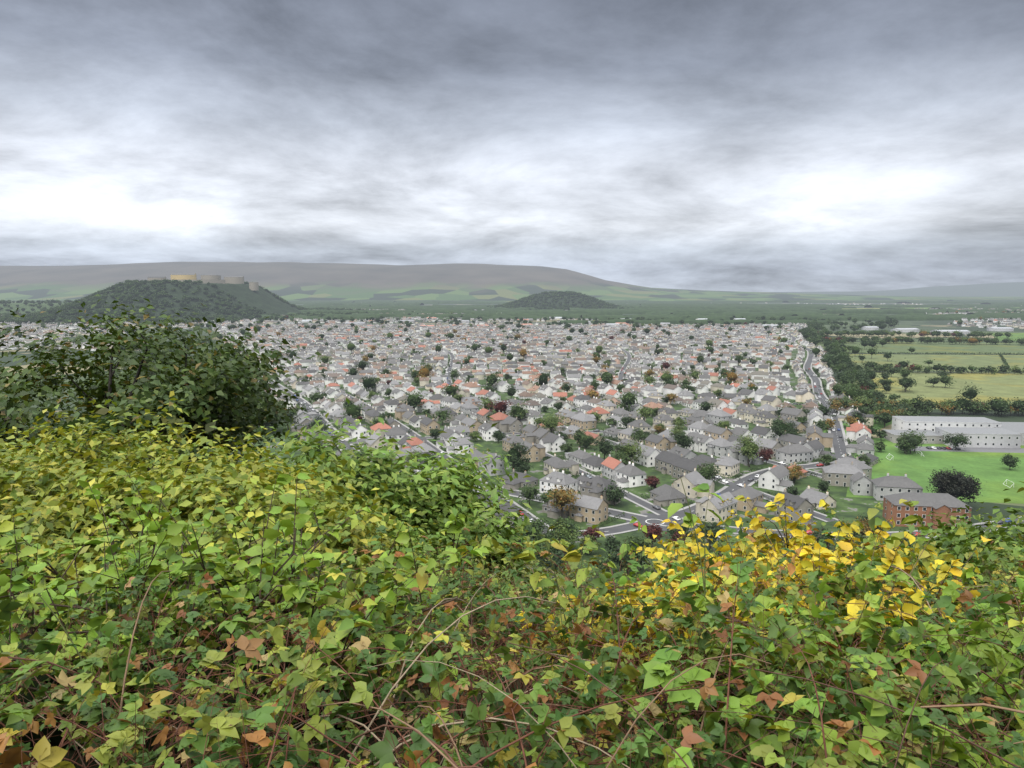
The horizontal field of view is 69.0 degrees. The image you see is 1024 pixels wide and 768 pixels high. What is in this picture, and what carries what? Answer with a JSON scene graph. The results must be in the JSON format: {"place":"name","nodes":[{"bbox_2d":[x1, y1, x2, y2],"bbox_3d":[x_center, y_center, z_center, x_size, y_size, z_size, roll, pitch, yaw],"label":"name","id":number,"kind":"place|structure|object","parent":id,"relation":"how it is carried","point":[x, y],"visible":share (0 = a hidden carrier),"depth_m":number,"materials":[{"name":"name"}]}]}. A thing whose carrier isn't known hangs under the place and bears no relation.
{"place":"outdoors","nodes":[
{"label":"outdoors","id":0,"kind":"place"},
{"bbox_2d":[0,302,63,314],"bbox_3d":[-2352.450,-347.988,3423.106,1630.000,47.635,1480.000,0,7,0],"label":"trees","id":1,"kind":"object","parent":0,"point":[21,305],"depth_m":3178.71,"materials":[{"name":"green plant"}]},
{"bbox_2d":[2,283,300,325],"bbox_3d":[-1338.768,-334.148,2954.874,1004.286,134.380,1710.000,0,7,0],"label":"hill","id":2,"kind":"structure","parent":0,"point":[266,302],"depth_m":2747.95,"materials":[{"name":"green plant"}]},
{"bbox_2d":[0,580,1006,767],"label":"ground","id":3,"kind":"structure","parent":0,"point":[378,723],"depth_m":4.32,"materials":[{"name":"soil"}]},
{"bbox_2d":[4,362,1010,603],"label":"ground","id":4,"kind":"structure","parent":3,"relation":"on","point":[104,411],"depth_m":23.76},
{"bbox_2d":[0,294,1023,767],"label":"vegetation","id":5,"kind":"object","parent":3,"relation":"on","point":[48,500],"depth_m":3.93,"materials":[{"name":"green plant"}]},
{"bbox_2d":[0,262,1023,302],"bbox_3d":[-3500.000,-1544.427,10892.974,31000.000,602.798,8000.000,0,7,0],"label":"ridge terrain","id":6,"kind":"structure","parent":0,"point":[293,281],"depth_m":9885.11,"materials":[{"name":"green plant"}]},
{"bbox_2d":[0,303,1023,540],"bbox_3d":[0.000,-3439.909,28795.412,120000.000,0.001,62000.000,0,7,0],"label":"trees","id":7,"kind":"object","parent":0,"point":[928,325],"depth_m":1188.96,"materials":[{"name":"green plant"}]},
{"bbox_2d":[0,279,1023,573],"bbox_3d":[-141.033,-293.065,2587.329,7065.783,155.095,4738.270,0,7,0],"label":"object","id":8,"kind":"object","parent":7,"relation":"on","point":[876,403],"depth_m":705.60,"materials":[{"name":"green plant"}]},
{"bbox_2d":[0,273,1023,528],"bbox_3d":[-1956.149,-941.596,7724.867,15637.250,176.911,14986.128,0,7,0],"label":"houses","id":9,"kind":"structure","parent":7,"relation":"on","point":[662,453],"depth_m":603.90,"materials":[{"name":"white concrete"}]},
{"bbox_2d":[5,298,1023,324],"bbox_3d":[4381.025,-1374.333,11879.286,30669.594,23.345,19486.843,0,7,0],"label":"tree belts","id":10,"kind":"object","parent":7,"relation":"on","point":[673,312],"visible":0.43,"depth_m":3325.68,"materials":[{"name":"green plant"}]},
{"bbox_2d":[215,322,1023,539],"bbox_3d":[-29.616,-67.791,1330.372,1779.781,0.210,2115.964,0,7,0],"label":"road pavements","id":11,"kind":"structure","parent":7,"relation":"on","point":[659,516],"depth_m":395.90,"materials":[{"name":"grey asphalt"}]},
{"bbox_2d":[229,307,1023,579],"bbox_3d":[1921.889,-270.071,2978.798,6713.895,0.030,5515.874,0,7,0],"label":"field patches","id":12,"kind":"object","parent":7,"relation":"on","point":[991,472],"visible":0.23,"depth_m":442.78,"materials":[{"name":"green plant"}]},
{"bbox_2d":[262,364,1013,536],"bbox_3d":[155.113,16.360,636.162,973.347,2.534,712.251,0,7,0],"label":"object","id":13,"kind":"object","parent":7,"relation":"on","point":[657,507],"visible":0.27,"depth_m":416.36,"materials":[{"name":"paint"}]},
{"bbox_2d":[0,0,1023,291],"label":"sky","id":14,"kind":"structure","parent":0,"point":[710,145],"materials":[{"name":"grey"}]},
{"bbox_2d":[515,293,609,309],"bbox_3d":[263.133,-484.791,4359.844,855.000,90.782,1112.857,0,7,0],"label":"hill","id":15,"kind":"structure","parent":0,"point":[559,300],"depth_m":4100.30,"materials":[{"name":"green plant"}]},
{"bbox_2d":[284,384,1023,500],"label":"driveways","id":16,"kind":"structure","parent":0,"point":[1001,450],"depth_m":454.02,"materials":[{"name":"grey asphalt"}]},
{"bbox_2d":[771,282,1023,296],"bbox_3d":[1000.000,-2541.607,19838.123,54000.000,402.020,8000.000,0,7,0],"label":"hill","id":17,"kind":"structure","parent":0,"point":[1012,289],"depth_m":19220.80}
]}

